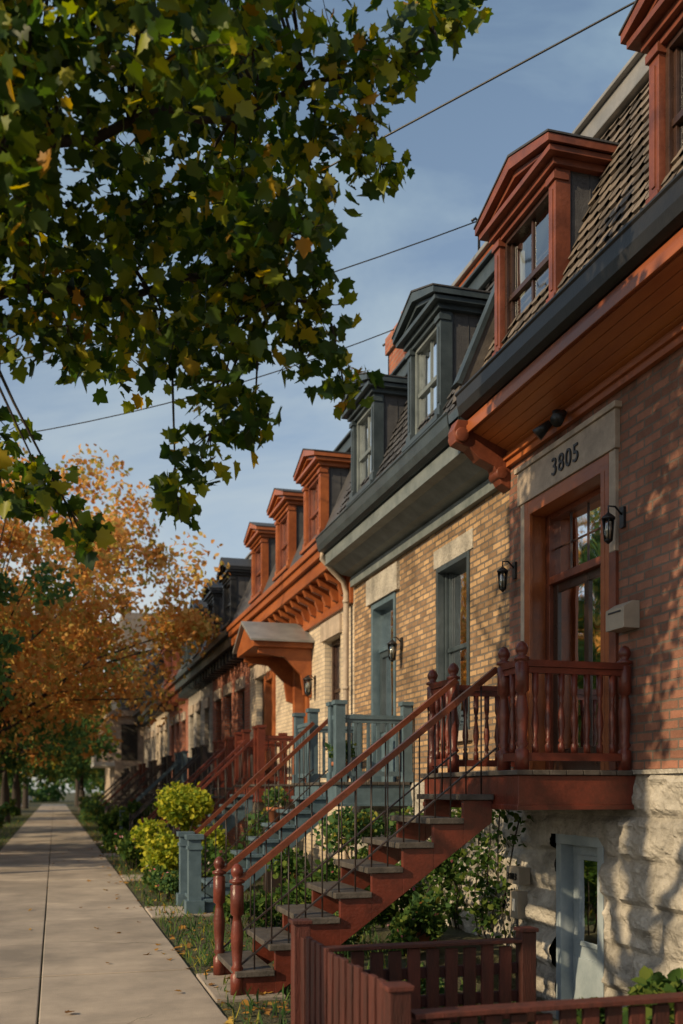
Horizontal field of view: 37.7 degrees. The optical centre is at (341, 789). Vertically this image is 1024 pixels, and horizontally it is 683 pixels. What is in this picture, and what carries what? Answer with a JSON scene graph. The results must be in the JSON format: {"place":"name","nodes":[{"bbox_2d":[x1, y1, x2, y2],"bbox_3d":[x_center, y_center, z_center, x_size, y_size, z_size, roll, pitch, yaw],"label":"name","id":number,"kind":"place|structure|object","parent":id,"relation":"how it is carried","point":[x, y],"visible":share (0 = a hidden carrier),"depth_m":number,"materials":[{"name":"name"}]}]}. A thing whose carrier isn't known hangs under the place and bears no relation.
{"place":"outdoors","nodes":[
{"label":"outdoors","id":0,"kind":"place"},
{"bbox_2d":[0,804,227,1023],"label":"sidewalk","id":1,"kind":"structure","parent":0,"point":[86,983],"depth_m":9.62,"materials":[{"name":"concrete"}]},
{"bbox_2d":[94,841,285,1002],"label":"garden path","id":2,"kind":"structure","parent":0,"point":[216,993],"depth_m":7.79,"materials":[{"name":"concrete"}]},
{"bbox_2d":[129,754,200,836],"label":"front staircase","id":3,"kind":"structure","parent":2,"relation":"on","point":[153,798],"depth_m":23.53,"materials":[{"name":"wood"}]},
{"bbox_2d":[152,739,252,869],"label":"front staircase","id":4,"kind":"structure","parent":2,"relation":"on","point":[231,818],"depth_m":17.26,"materials":[{"name":"red paint"}]},
{"bbox_2d":[176,718,327,913],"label":"front staircase","id":5,"kind":"structure","parent":2,"relation":"on","point":[193,896],"depth_m":12.48,"materials":[{"name":"blue paint"}]},
{"bbox_2d":[212,667,496,995],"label":"front staircase","id":6,"kind":"structure","parent":2,"relation":"on","point":[381,874],"depth_m":7.72,"materials":[{"name":"red paint"}]},
{"bbox_2d":[261,786,288,893],"bbox_3d":[-0.964,0.717,14.602,0.429,1.565,0.436,0,0,-16],"label":"potted plant","id":7,"kind":"object","parent":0,"point":[273,801],"visible":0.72,"depth_m":14.50,"materials":[{"name":"green plant"}]},
{"bbox_2d":[0,793,558,1023],"bbox_3d":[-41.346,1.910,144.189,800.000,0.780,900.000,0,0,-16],"label":"ground","id":8,"kind":"structure","parent":0,"point":[453,933],"depth_m":10.10,"materials":[{"name":"green plant"}]},
{"bbox_2d":[0,560,78,717],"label":"green tree","id":9,"kind":"object","parent":8,"relation":"on","point":[10,648],"visible":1,"depth_m":18.34,"materials":[{"name":"green plant"}]},
{"bbox_2d":[0,655,87,773],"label":"green tree","id":10,"kind":"object","parent":8,"relation":"on","point":[7,761],"visible":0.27,"depth_m":29.39,"materials":[{"name":"green plant"}]},
{"bbox_2d":[0,772,104,802],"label":"distant trees","id":11,"kind":"object","parent":8,"relation":"on","point":[53,791],"visible":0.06,"depth_m":126.61,"materials":[{"name":"green plant"}]},
{"bbox_2d":[0,670,109,815],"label":"green tree","id":12,"kind":"object","parent":8,"relation":"on","point":[17,780],"visible":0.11,"depth_m":59.73,"materials":[{"name":"green plant"}]},
{"bbox_2d":[0,581,142,773],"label":"green tree","id":13,"kind":"object","parent":8,"relation":"on","point":[71,750],"visible":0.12,"depth_m":35.81,"materials":[{"name":"green plant"}]},
{"bbox_2d":[39,733,104,811],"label":"green tree","id":14,"kind":"object","parent":8,"relation":"on","point":[79,773],"visible":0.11,"depth_m":68.73,"materials":[{"name":"green plant"}]},
{"bbox_2d":[0,645,153,823],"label":"orange maple tree","id":15,"kind":"object","parent":8,"relation":"on","point":[5,793],"visible":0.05,"depth_m":45.90,"materials":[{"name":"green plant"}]},
{"bbox_2d":[0,442,230,765],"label":"orange maple tree","id":16,"kind":"object","parent":8,"relation":"on","point":[75,636],"visible":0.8,"depth_m":23.24,"materials":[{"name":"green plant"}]},
{"bbox_2d":[101,805,131,832],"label":"garden shrub","id":17,"kind":"object","parent":8,"relation":"on","point":[109,821],"visible":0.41,"depth_m":27.96,"materials":[{"name":"green plant"}]},
{"bbox_2d":[100,829,148,870],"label":"garden shrub","id":18,"kind":"object","parent":8,"relation":"on","point":[116,841],"visible":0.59,"depth_m":18.50,"materials":[{"name":"green plant"}]},
{"bbox_2d":[91,648,159,799],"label":"white bay house","id":19,"kind":"structure","parent":8,"relation":"on","point":[130,734],"depth_m":50.18,"materials":[{"name":"beige stone"}]},
{"bbox_2d":[105,766,152,813],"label":"front staircase","id":20,"kind":"structure","parent":8,"relation":"on","point":[128,788],"depth_m":35.02,"materials":[{"name":"metal"}]},
{"bbox_2d":[112,763,165,824],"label":"front staircase","id":21,"kind":"structure","parent":8,"relation":"on","point":[142,785],"depth_m":31.11,"materials":[{"name":"metal"}]},
{"bbox_2d":[117,799,161,829],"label":"garden shrub","id":22,"kind":"object","parent":8,"relation":"on","point":[134,806],"visible":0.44,"depth_m":24.15,"materials":[{"name":"green plant"}]},
{"bbox_2d":[114,612,170,650],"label":"tall grey roof house","id":23,"kind":"structure","parent":8,"relation":"on","point":[131,616],"depth_m":64.15,"materials":[{"name":"stone"}]},
{"bbox_2d":[144,722,154,797],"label":"front wall","id":24,"kind":"structure","parent":8,"relation":"on","point":[149,749],"depth_m":47.71,"materials":[{"name":"beige brick"}]},
{"bbox_2d":[120,759,180,832],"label":"front staircase","id":25,"kind":"structure","parent":8,"relation":"on","point":[158,780],"depth_m":27.08,"materials":[{"name":"blue paint"}]},
{"bbox_2d":[28,823,290,1023],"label":"fallen leaves","id":26,"kind":"object","parent":8,"relation":"on","point":[246,1002],"visible":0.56,"depth_m":9.08,"materials":[{"name":"orange plant"}]},
{"bbox_2d":[155,712,168,798],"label":"front wall","id":27,"kind":"structure","parent":8,"relation":"on","point":[161,743],"depth_m":42.33,"materials":[{"name":"brick"}]},
{"bbox_2d":[146,870,178,901],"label":"garden shrub","id":28,"kind":"object","parent":8,"relation":"on","point":[168,883],"visible":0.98,"depth_m":13.56,"materials":[{"name":"green plant"}]},
{"bbox_2d":[169,699,187,828],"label":"front wall","id":29,"kind":"structure","parent":8,"relation":"on","point":[178,736],"depth_m":36.44,"materials":[{"name":"red brick"}]},
{"bbox_2d":[156,682,186,711],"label":"bracketed cornice","id":30,"kind":"structure","parent":29,"relation":"attached to","point":[174,696],"depth_m":35.22,"materials":[{"name":"brown wood"}]},
{"bbox_2d":[130,780,229,874],"bbox_3d":[-2.757,0.693,16.422,1.607,1.725,1.857,0,0,-33],"label":"yellow green shrub","id":31,"kind":"object","parent":8,"relation":"on","point":[186,808],"visible":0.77,"depth_m":16.09,"materials":[{"name":"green plant"}]},
{"bbox_2d":[141,748,224,839],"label":"front staircase","id":32,"kind":"structure","parent":8,"relation":"on","point":[215,800],"depth_m":20.13,"materials":[{"name":"red paint"}]},
{"bbox_2d":[188,681,212,823],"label":"front wall","id":33,"kind":"structure","parent":8,"relation":"on","point":[200,727],"depth_m":30.48,"materials":[{"name":"grey stone"}]},
{"bbox_2d":[161,755,191,792],"bbox_3d":[-5.081,-0.400,31.469,1.040,1.300,1.960,0,0,-16],"label":"front porch","id":34,"kind":"object","parent":33,"relation":"attached to","point":[168,761],"visible":0.11,"depth_m":30.72,"materials":[{"name":"wood"}]},
{"bbox_2d":[172,660,211,698],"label":"bracketed cornice","id":35,"kind":"structure","parent":33,"relation":"attached to","point":[191,684],"depth_m":30.38,"materials":[{"name":"grey wood"}]},
{"bbox_2d":[201,838,243,876],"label":"garden shrub","id":36,"kind":"object","parent":8,"relation":"on","point":[210,854],"visible":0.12,"depth_m":14.89,"materials":[{"name":"green plant"}]},
{"bbox_2d":[213,661,249,848],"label":"front wall","id":37,"kind":"structure","parent":8,"relation":"on","point":[241,669],"depth_m":25.02,"materials":[{"name":"red brick"}]},
{"bbox_2d":[174,751,212,787],"bbox_3d":[-4.033,-0.400,27.816,1.040,1.300,1.960,0,0,-16],"label":"front porch","id":38,"kind":"object","parent":37,"relation":"attached to","point":[183,757],"visible":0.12,"depth_m":27.04,"materials":[{"name":"blue paint"}]},
{"bbox_2d":[191,745,234,795],"bbox_3d":[-3.014,-0.400,24.259,1.040,1.300,1.960,0,0,-16],"label":"front porch","id":39,"kind":"object","parent":37,"relation":"attached to","point":[202,750],"visible":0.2,"depth_m":23.41,"materials":[{"name":"wood"}]},
{"bbox_2d":[193,628,243,680],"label":"bracketed cornice","id":40,"kind":"structure","parent":37,"relation":"attached to","point":[221,659],"depth_m":25.06,"materials":[{"name":"black metal"}]},
{"bbox_2d":[214,676,244,739],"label":"windows and door","id":41,"kind":"structure","parent":37,"relation":"attached to","point":[239,685],"depth_m":25.59,"materials":[{"name":"grey glass"}]},
{"bbox_2d":[213,893,275,937],"bbox_3d":[-1.036,1.308,10.509,0.648,0.495,0.725,0,0,-16],"label":"garden shrub","id":42,"kind":"object","parent":8,"relation":"on","point":[259,905],"visible":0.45,"depth_m":10.34,"materials":[{"name":"green plant"}]},
{"bbox_2d":[0,0,493,570],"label":"maple tree","id":43,"kind":"object","parent":8,"relation":"on","point":[222,66],"visible":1,"depth_m":5.83,"materials":[{"name":"green plant"}]},
{"bbox_2d":[239,807,269,844],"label":"garden shrub","id":44,"kind":"object","parent":8,"relation":"on","point":[251,832],"visible":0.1,"depth_m":16.37,"materials":[{"name":"green plant"}]},
{"bbox_2d":[245,846,337,926],"bbox_3d":[-0.366,1.068,10.946,1.148,0.985,1.527,0,0,-29],"label":"garden shrub","id":45,"kind":"object","parent":8,"relation":"on","point":[332,871],"visible":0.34,"depth_m":10.99,"materials":[{"name":"green plant"}]},
{"bbox_2d":[250,603,353,876],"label":"brick wall","id":46,"kind":"structure","parent":8,"relation":"on","point":[322,672],"depth_m":17.09,"materials":[{"name":"beige brick"}]},
{"bbox_2d":[212,737,276,802],"bbox_3d":[-2.049,-0.400,20.895,1.040,1.300,1.960,0,0,-16],"label":"front porch","id":47,"kind":"object","parent":46,"relation":"attached to","point":[229,745],"visible":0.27,"depth_m":20.11,"materials":[{"name":"red paint"}]},
{"bbox_2d":[233,725,305,801],"bbox_3d":[-1.249,-0.450,18.107,1.040,1.300,2.360,0,0,-16],"label":"front porch","id":48,"kind":"object","parent":46,"relation":"attached to","point":[259,744],"visible":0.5,"depth_m":17.19,"materials":[{"name":"red paint"}]},
{"bbox_2d":[264,670,275,774],"bbox_3d":[-1.390,-1.255,20.720,0.250,2.410,0.960,0,0,-16],"label":"entrance doorway","id":49,"kind":"structure","parent":46,"relation":"attached to","point":[270,699],"depth_m":21.00,"materials":[{"name":"orange wood"}]},
{"bbox_2d":[233,621,314,703],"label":"door hood","id":50,"kind":"object","parent":46,"relation":"attached to","point":[281,651],"depth_m":17.38,"materials":[{"name":"orange wood"}]},
{"bbox_2d":[227,543,353,667],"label":"bracketed cornice","id":51,"kind":"structure","parent":46,"relation":"attached to","point":[305,591],"depth_m":16.82,"materials":[{"name":"orange wood"}]},
{"bbox_2d":[293,668,309,782],"bbox_3d":[-0.639,-1.280,18.100,0.250,2.360,1.110,0,0,-16],"label":"entrance doorway","id":52,"kind":"structure","parent":46,"relation":"attached to","point":[301,703],"depth_m":18.47,"materials":[{"name":"orange wood"}]},
{"bbox_2d":[320,613,341,748],"bbox_3d":[0.085,-1.675,16.175,0.600,2.150,1.350,0,0,-16],"label":"front window","id":53,"kind":"structure","parent":46,"relation":"attached to","point":[331,628],"depth_m":16.39,"materials":[{"name":"beige glass"}]},
{"bbox_2d":[310,805,423,898],"bbox_3d":[0.374,0.863,11.710,1.402,1.381,0.927,0,0,-41],"label":"garden shrub","id":54,"kind":"object","parent":8,"relation":"on","point":[348,826],"visible":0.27,"depth_m":11.59,"materials":[{"name":"green plant"}]},
{"bbox_2d":[351,844,472,928],"bbox_3d":[0.668,1.020,9.946,1.361,1.069,1.001,0,0,26],"label":"garden shrub","id":55,"kind":"object","parent":8,"relation":"on","point":[382,918],"visible":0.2,"depth_m":9.72,"materials":[{"name":"green plant"}]},
{"bbox_2d":[386,900,447,955],"bbox_3d":[0.696,1.285,9.189,0.564,0.539,0.666,0,0,4],"label":"garden shrub","id":56,"kind":"object","parent":8,"relation":"on","point":[405,927],"visible":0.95,"depth_m":9.17,"materials":[{"name":"green plant"}]},
{"bbox_2d":[351,782,508,938],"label":"rockfaced basement wall","id":57,"kind":"structure","parent":8,"relation":"on","point":[468,926],"depth_m":10.63,"materials":[{"name":"stone"}]},
{"bbox_2d":[354,489,509,781],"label":"brick wall","id":58,"kind":"structure","parent":57,"relation":"on","point":[487,519],"depth_m":11.81,"materials":[{"name":"beige brick"}]},
{"bbox_2d":[291,700,413,805],"bbox_3d":[0.094,-0.450,13.421,1.040,1.300,2.310,0,0,-16],"label":"front porch","id":59,"kind":"object","parent":58,"relation":"attached to","point":[336,729],"visible":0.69,"depth_m":12.44,"materials":[{"name":"blue paint"}]},
{"bbox_2d":[366,561,399,781],"bbox_3d":[0.695,-1.530,13.630,0.350,2.860,1.320,0,0,-16],"label":"entrance doorway","id":60,"kind":"structure","parent":58,"relation":"attached to","point":[382,587],"depth_m":13.88,"materials":[{"name":"blue paint"}]},
{"bbox_2d":[315,408,497,587],"bbox_3d":[0.621,-3.410,12.381,0.620,0.780,5.180,0,0,-16],"label":"eave and gutter","id":61,"kind":"object","parent":58,"relation":"attached to","point":[428,482],"visible":0.77,"depth_m":11.67,"materials":[{"name":"grey wood"}]},
{"bbox_2d":[320,552,348,858],"bbox_3d":[-0.100,-1.059,14.883,0.512,5.082,0.118,0,0,-34],"label":"downpipe","id":62,"kind":"object","parent":61,"relation":"attached to","point":[337,575],"visible":0.58,"depth_m":14.96,"materials":[{"name":"beige metal"}]},
{"bbox_2d":[434,528,508,894],"bbox_3d":[1.469,-0.800,11.292,0.590,4.000,1.300,0,0,-16],"label":"front window","id":63,"kind":"structure","parent":58,"relation":"attached to","point":[452,563],"depth_m":11.40,"materials":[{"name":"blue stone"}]},
{"bbox_2d":[425,807,533,945],"bbox_3d":[1.341,0.748,10.441,0.375,1.519,2.563,0,0,-16],"label":"climbing vine","id":64,"kind":"object","parent":8,"relation":"on","point":[483,860],"visible":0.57,"depth_m":10.08,"materials":[{"name":"green plant"}]},
{"bbox_2d":[289,918,682,1023],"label":"picket fence","id":65,"kind":"object","parent":8,"relation":"on","point":[328,986],"visible":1,"depth_m":5.88,"materials":[{"name":"red wood"}]},
{"bbox_2d":[444,833,555,938],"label":"interior block","id":66,"kind":"structure","parent":8,"relation":"on","point":[553,840],"depth_m":10.26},
{"bbox_2d":[341,288,490,509],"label":"roof body","id":67,"kind":"structure","parent":66,"relation":"on","point":[392,443],"depth_m":12.75,"materials":[{"name":"tile"}]},
{"bbox_2d":[341,372,407,506],"bbox_3d":[0.780,-4.710,13.696,1.350,1.819,1.350,0,0,-16],"label":"dormer","id":68,"kind":"object","parent":67,"relation":"on","point":[373,427],"visible":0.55,"depth_m":13.15,"materials":[{"name":"wood"}]},
{"bbox_2d":[385,312,406,374],"bbox_3d":[1.095,-6.145,15.138,0.650,2.290,0.800,0,0,-16],"label":"chimney","id":69,"kind":"object","parent":67,"relation":"on","point":[394,354],"visible":0.01,"depth_m":15.18,"materials":[{"name":"orange brick"}]},
{"bbox_2d":[0,329,393,437],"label":"utility wire","id":70,"kind":"object","parent":69,"relation":"attached to","point":[185,398],"visible":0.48,"depth_m":15.32,"materials":[{"name":"black metal"}]},
{"bbox_2d":[336,278,493,516],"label":"roof shingles","id":71,"kind":"object","parent":67,"relation":"attached to","point":[423,424],"visible":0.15,"depth_m":12.64,"materials":[{"name":"stone"}]},
{"bbox_2d":[391,283,490,452],"bbox_3d":[1.428,-4.710,11.437,1.350,1.819,1.350,0,0,-16],"label":"dormer","id":72,"kind":"object","parent":67,"relation":"on","point":[434,331],"visible":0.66,"depth_m":10.95,"materials":[{"name":"wood"}]},
{"bbox_2d":[390,249,493,376],"bbox_3d":[1.380,-5.790,12.583,0.450,0.220,5.170,0,0,-16],"label":"roof edge flashing","id":73,"kind":"object","parent":67,"relation":"on","point":[481,277],"depth_m":11.32,"materials":[{"name":"grey metal"}]},
{"bbox_2d":[451,241,492,286],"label":"roof parapet","id":74,"kind":"structure","parent":67,"relation":"on","point":[474,262],"depth_m":12.34,"materials":[{"name":"orange wood"}]},
{"bbox_2d":[502,773,682,1018],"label":"rockfaced basement wall","id":75,"kind":"structure","parent":8,"relation":"on","point":[640,872],"depth_m":7.76,"materials":[{"name":"stone"}]},
{"bbox_2d":[506,865,529,925],"bbox_3d":[1.656,1.160,9.406,0.131,0.880,0.270,0,0,-16],"label":"utility meter box","id":76,"kind":"object","parent":75,"relation":"attached to","point":[517,875],"visible":0.99,"depth_m":9.33,"materials":[{"name":"beige metal"}]},
{"bbox_2d":[420,641,635,809],"bbox_3d":[1.504,-0.481,8.483,1.028,1.263,2.020,0,0,-16],"label":"front porch","id":77,"kind":"object","parent":75,"relation":"on","point":[520,786],"visible":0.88,"depth_m":7.63,"materials":[{"name":"red paint"}]},
{"bbox_2d":[556,834,603,1019],"bbox_3d":[2.084,1.341,8.488,0.175,1.918,0.786,0,0,-16],"label":"basement door","id":78,"kind":"structure","parent":75,"relation":"attached to","point":[579,932],"depth_m":8.64,"materials":[{"name":"white paint"}]},
{"bbox_2d":[577,966,682,1023],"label":"garden shrub","id":79,"kind":"object","parent":8,"relation":"on","point":[648,980],"visible":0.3,"depth_m":5.41,"materials":[{"name":"green plant"}]},
{"bbox_2d":[632,768,682,773],"bbox_3d":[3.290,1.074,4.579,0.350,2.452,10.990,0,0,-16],"label":"stone ledge","id":80,"kind":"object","parent":8,"relation":"on","point":[659,771],"depth_m":7.32,"materials":[{"name":"stone"}]},
{"bbox_2d":[510,346,682,769],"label":"brick wall","id":81,"kind":"structure","parent":80,"relation":"on","point":[650,550],"depth_m":7.50,"materials":[{"name":"red brick"}]},
{"bbox_2d":[448,420,509,492],"bbox_3d":[1.348,-3.267,9.801,0.595,0.627,0.220,0,0,-16],"label":"end bracket","id":82,"kind":"object","parent":81,"relation":"attached to","point":[480,451],"visible":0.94,"depth_m":9.75,"materials":[{"name":"orange wood"}]},
{"bbox_2d":[497,561,516,591],"bbox_3d":[1.594,-2.065,9.674,0.199,0.302,0.106,0,0,-16],"label":"wall lantern","id":83,"kind":"object","parent":81,"relation":"attached to","point":[502,581],"depth_m":9.66,"materials":[{"name":"black metal"}]},
{"bbox_2d":[514,400,621,769],"bbox_3d":[2.197,-1.585,8.817,0.615,2.970,1.800,0,0,-16],"label":"entrance doorway","id":84,"kind":"structure","parent":81,"relation":"attached to","point":[569,577],"depth_m":8.96,"materials":[{"name":"beige stone"}]},
{"bbox_2d":[551,442,578,475],"bbox_3d":[1.935,-2.865,8.669,0.016,0.154,0.462,0,0,-16],"label":"house number","id":85,"kind":"object","parent":84,"relation":"attached to","point":[560,461],"visible":1,"depth_m":8.64,"materials":[{"name":"black metal"}]},
{"bbox_2d":[466,228,682,467],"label":"eave soffit","id":86,"kind":"structure","parent":81,"relation":"attached to","point":[625,332],"depth_m":7.81,"materials":[{"name":"orange wood"}]},
{"bbox_2d":[532,409,566,439],"bbox_3d":[1.823,-3.198,8.689,0.185,0.203,0.467,0,0,-16],"label":"floodlight pair","id":87,"kind":"object","parent":86,"relation":"attached to","point":[557,417],"visible":1,"depth_m":8.67,"materials":[{"name":"black metal"}]},
{"bbox_2d":[455,169,682,419],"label":"gutter","id":88,"kind":"object","parent":86,"relation":"on","point":[653,225],"visible":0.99,"depth_m":7.41,"materials":[{"name":"black metal"}]},
{"bbox_2d":[601,505,625,543],"bbox_3d":[2.123,-2.075,7.828,0.199,0.302,0.106,0,0,-16],"label":"wall lantern","id":89,"kind":"object","parent":81,"relation":"attached to","point":[608,530],"depth_m":7.82,"materials":[{"name":"black metal"}]},
{"bbox_2d":[606,600,639,632],"bbox_3d":[2.175,-1.345,7.750,0.143,0.210,0.260,0,0,-16],"label":"mailbox","id":90,"kind":"object","parent":81,"relation":"attached to","point":[623,617],"visible":1,"depth_m":7.64,"materials":[{"name":"beige metal"}]},
{"bbox_2d":[0,0,635,792],"label":"sky","id":91,"kind":"structure","parent":0,"point":[458,151],"materials":[{"name":"blue"}]},
{"bbox_2d":[3,1,634,342],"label":"utility wire","id":92,"kind":"object","parent":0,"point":[515,66],"visible":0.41,"depth_m":10.59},
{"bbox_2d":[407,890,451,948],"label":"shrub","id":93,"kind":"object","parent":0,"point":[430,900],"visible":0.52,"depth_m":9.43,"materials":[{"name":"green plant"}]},
{"bbox_3d":[7.360,-0.700,5.751,7.480,6.200,10.990,0,0,-16],"label":"interior block","id":94,"kind":"object","parent":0,"visible":0},
{"bbox_2d":[489,84,682,355],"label":"roof body","id":95,"kind":"structure","parent":94,"relation":"on","point":[630,168],"depth_m":8.09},
{"bbox_2d":[450,286,493,404],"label":"party wall parapet","id":96,"kind":"structure","parent":95,"relation":"attached to","point":[482,339],"depth_m":9.75,"materials":[{"name":"grey metal"}]},
{"bbox_2d":[473,129,619,356],"bbox_3d":[2.117,-4.700,9.034,1.350,1.839,1.500,0,0,-16],"label":"dormer","id":97,"kind":"object","parent":95,"relation":"on","point":[545,183],"visible":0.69,"depth_m":8.66,"materials":[{"name":"wood"}]},
{"bbox_2d":[482,82,682,366],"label":"roof shingles","id":98,"kind":"object","parent":95,"relation":"on","point":[623,202],"visible":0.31,"depth_m":8.03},
{"bbox_2d":[572,52,648,138],"bbox_3d":[3.644,-5.940,4.686,0.450,0.220,11.000,0,0,-16],"label":"roof edge flashing","id":99,"kind":"object","parent":95,"relation":"attached to","point":[629,82],"depth_m":8.56,"materials":[{"name":"white metal"}]},
{"bbox_2d":[618,0,682,203],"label":"dormer","id":100,"kind":"object","parent":95,"relation":"on","point":[652,30],"visible":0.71,"depth_m":6.89,"materials":[{"name":"wood"}]},
{"bbox_3d":[3.239,-0.650,20.122,7.480,6.100,8.290,0,0,-16],"label":"interior block","id":101,"kind":"object","parent":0,"visible":0},
{"bbox_2d":[238,471,350,615],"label":"roof body","id":102,"kind":"structure","parent":101,"relation":"on","point":[298,556],"depth_m":17.39,"materials":[{"name":"tile"}]},
{"bbox_2d":[243,522,275,603],"bbox_3d":[-1.246,-4.635,20.761,1.350,1.769,1.400,0,0,-16],"label":"dormer","id":103,"kind":"object","parent":102,"relation":"on","point":[259,541],"visible":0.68,"depth_m":20.18,"materials":[{"name":"wood"}]},
{"bbox_2d":[266,488,303,581],"bbox_3d":[-0.584,-4.635,18.454,1.350,1.769,1.400,0,0,-16],"label":"dormer","id":104,"kind":"object","parent":102,"relation":"on","point":[285,510],"visible":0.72,"depth_m":17.88,"materials":[{"name":"wood"}]},
{"bbox_2d":[293,448,350,554],"bbox_3d":[0.022,-4.635,16.339,1.350,1.769,1.400,0,0,-16],"label":"dormer","id":105,"kind":"object","parent":102,"relation":"on","point":[320,476],"visible":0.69,"depth_m":15.77,"materials":[{"name":"wood"}]},
{"bbox_3d":[1.323,-0.650,26.803,7.480,6.100,5.590,0,0,-16],"label":"interior block","id":106,"kind":"object","parent":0,"visible":0},
{"bbox_2d":[202,579,250,650],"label":"roof body","id":107,"kind":"structure","parent":106,"relation":"on","point":[242,601],"depth_m":23.39,"materials":[{"name":"tile"}]},
{"bbox_2d":[202,579,222,644],"bbox_3d":[-2.991,-4.684,26.848,1.350,1.869,1.450,0,0,-16],"label":"dormer","id":108,"kind":"object","parent":107,"relation":"on","point":[212,598],"visible":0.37,"depth_m":26.21,"materials":[{"name":"wood"}]},
{"bbox_2d":[216,557,250,630],"bbox_3d":[-2.266,-4.684,24.317,1.350,1.869,1.450,0,0,-16],"label":"dormer","id":109,"kind":"object","parent":107,"relation":"on","point":[235,584],"visible":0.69,"depth_m":23.72,"materials":[{"name":"wood"}]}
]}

